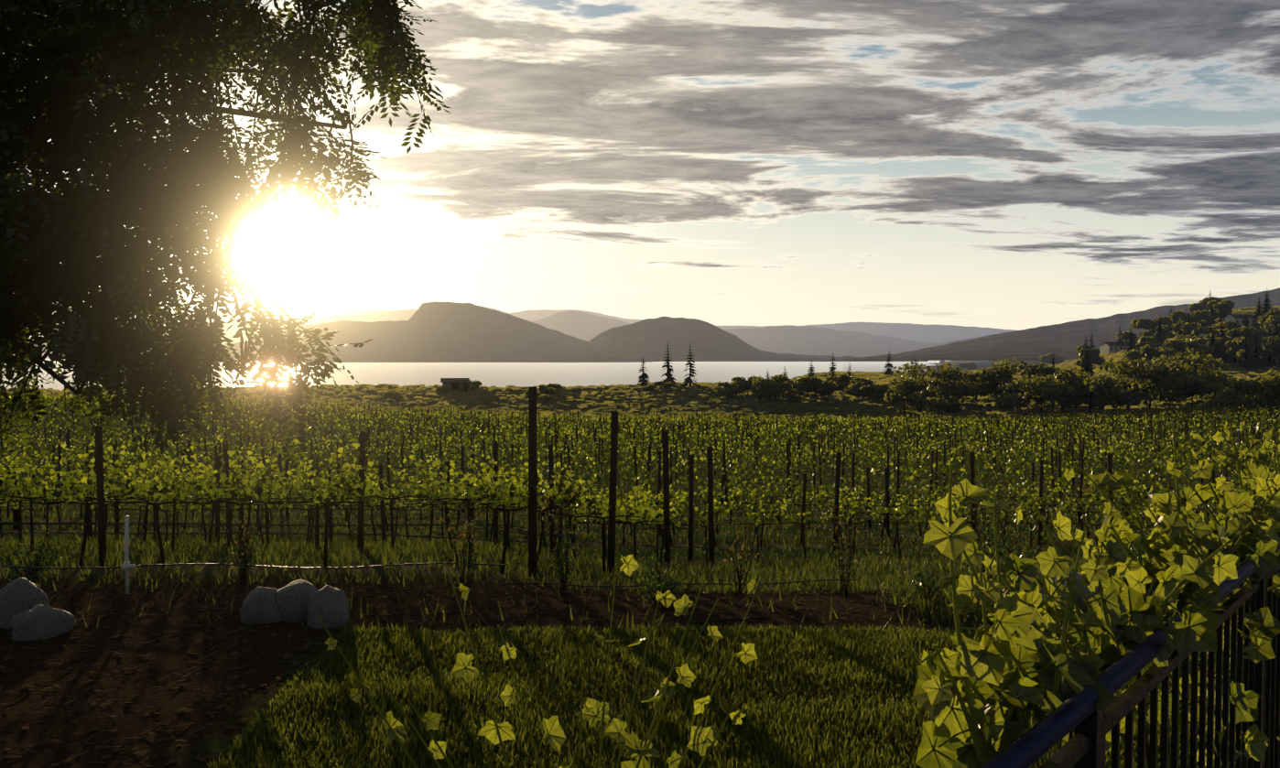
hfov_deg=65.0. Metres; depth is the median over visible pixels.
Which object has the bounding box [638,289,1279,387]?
conifer trees
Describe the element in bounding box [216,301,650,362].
giants head mountain
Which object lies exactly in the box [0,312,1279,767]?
terrain
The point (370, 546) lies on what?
rough grass
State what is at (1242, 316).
house roof
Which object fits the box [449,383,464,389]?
lake shed windows
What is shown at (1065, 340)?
mountain ridge
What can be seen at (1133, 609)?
vine leaves
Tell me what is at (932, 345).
mountain ridge
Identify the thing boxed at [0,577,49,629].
rock
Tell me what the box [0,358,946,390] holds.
lake water
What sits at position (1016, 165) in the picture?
sky
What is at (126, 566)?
irrigation riser
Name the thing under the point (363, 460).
vine posts
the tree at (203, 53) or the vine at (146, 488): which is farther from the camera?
the vine at (146, 488)
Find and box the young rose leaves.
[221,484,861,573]
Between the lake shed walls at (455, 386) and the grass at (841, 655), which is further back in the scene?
the lake shed walls at (455, 386)
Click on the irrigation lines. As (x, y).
(254, 525)
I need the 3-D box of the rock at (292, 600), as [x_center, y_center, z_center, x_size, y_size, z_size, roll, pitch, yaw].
[-3.721,2.383,10.964,0.582,0.454,0.450,1,2,23]
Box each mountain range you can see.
[35,306,935,358]
[56,308,1014,343]
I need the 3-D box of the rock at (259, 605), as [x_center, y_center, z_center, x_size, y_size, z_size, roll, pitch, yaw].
[-4.063,2.402,10.894,0.505,0.417,0.443,0,2,-1]
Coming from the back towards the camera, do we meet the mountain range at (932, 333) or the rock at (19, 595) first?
the mountain range at (932, 333)
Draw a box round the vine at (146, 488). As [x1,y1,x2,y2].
[0,394,1279,574]
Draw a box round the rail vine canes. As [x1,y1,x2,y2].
[318,404,1279,767]
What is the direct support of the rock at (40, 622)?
on the terrain at (214, 677)
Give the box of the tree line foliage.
[381,296,1279,412]
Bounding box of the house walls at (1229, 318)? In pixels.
[1224,314,1256,325]
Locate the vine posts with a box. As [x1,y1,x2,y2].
[0,386,1277,576]
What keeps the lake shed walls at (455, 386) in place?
on the terrain at (214, 677)
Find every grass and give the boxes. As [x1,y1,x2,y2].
[0,479,1279,629]
[206,620,1244,767]
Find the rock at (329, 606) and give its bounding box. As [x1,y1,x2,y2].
[306,585,349,629]
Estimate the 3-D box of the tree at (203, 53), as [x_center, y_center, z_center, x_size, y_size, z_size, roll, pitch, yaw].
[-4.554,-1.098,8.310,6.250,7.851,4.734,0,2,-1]
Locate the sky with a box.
[14,0,1279,343]
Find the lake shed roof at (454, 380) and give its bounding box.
[440,378,469,382]
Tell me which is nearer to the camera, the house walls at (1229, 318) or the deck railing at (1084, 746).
the deck railing at (1084, 746)
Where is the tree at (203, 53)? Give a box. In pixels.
[0,0,451,475]
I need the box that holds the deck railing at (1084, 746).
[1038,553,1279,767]
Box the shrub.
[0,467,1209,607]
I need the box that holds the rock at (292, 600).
[272,578,318,623]
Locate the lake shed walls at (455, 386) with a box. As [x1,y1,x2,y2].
[442,382,467,392]
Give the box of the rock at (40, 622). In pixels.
[10,604,75,641]
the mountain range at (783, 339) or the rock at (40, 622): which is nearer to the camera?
the rock at (40, 622)
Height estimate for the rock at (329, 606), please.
0.474 m
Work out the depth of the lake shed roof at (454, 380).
204.43 m
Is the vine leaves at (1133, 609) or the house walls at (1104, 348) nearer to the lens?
the vine leaves at (1133, 609)
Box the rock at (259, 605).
[239,585,283,624]
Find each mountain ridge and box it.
[843,287,1279,360]
[901,333,999,352]
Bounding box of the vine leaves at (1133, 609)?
[325,409,1279,767]
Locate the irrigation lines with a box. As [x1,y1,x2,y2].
[0,466,858,642]
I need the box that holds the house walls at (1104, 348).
[1099,342,1129,353]
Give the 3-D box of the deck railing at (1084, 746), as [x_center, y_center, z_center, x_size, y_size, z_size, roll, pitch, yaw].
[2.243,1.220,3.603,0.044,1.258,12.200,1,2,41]
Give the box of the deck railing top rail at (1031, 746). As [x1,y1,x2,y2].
[981,532,1279,767]
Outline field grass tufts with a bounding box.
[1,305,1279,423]
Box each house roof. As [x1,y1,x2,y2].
[1098,341,1128,346]
[1223,314,1256,318]
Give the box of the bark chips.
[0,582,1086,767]
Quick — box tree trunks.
[398,292,1279,412]
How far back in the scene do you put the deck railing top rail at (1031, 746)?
1.97 m
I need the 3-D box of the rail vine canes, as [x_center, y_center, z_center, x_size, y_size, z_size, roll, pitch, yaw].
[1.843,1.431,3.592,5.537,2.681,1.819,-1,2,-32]
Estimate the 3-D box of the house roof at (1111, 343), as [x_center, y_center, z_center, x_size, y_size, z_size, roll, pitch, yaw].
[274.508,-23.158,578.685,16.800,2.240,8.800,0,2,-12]
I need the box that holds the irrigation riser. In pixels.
[121,515,135,595]
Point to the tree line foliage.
(1148, 361)

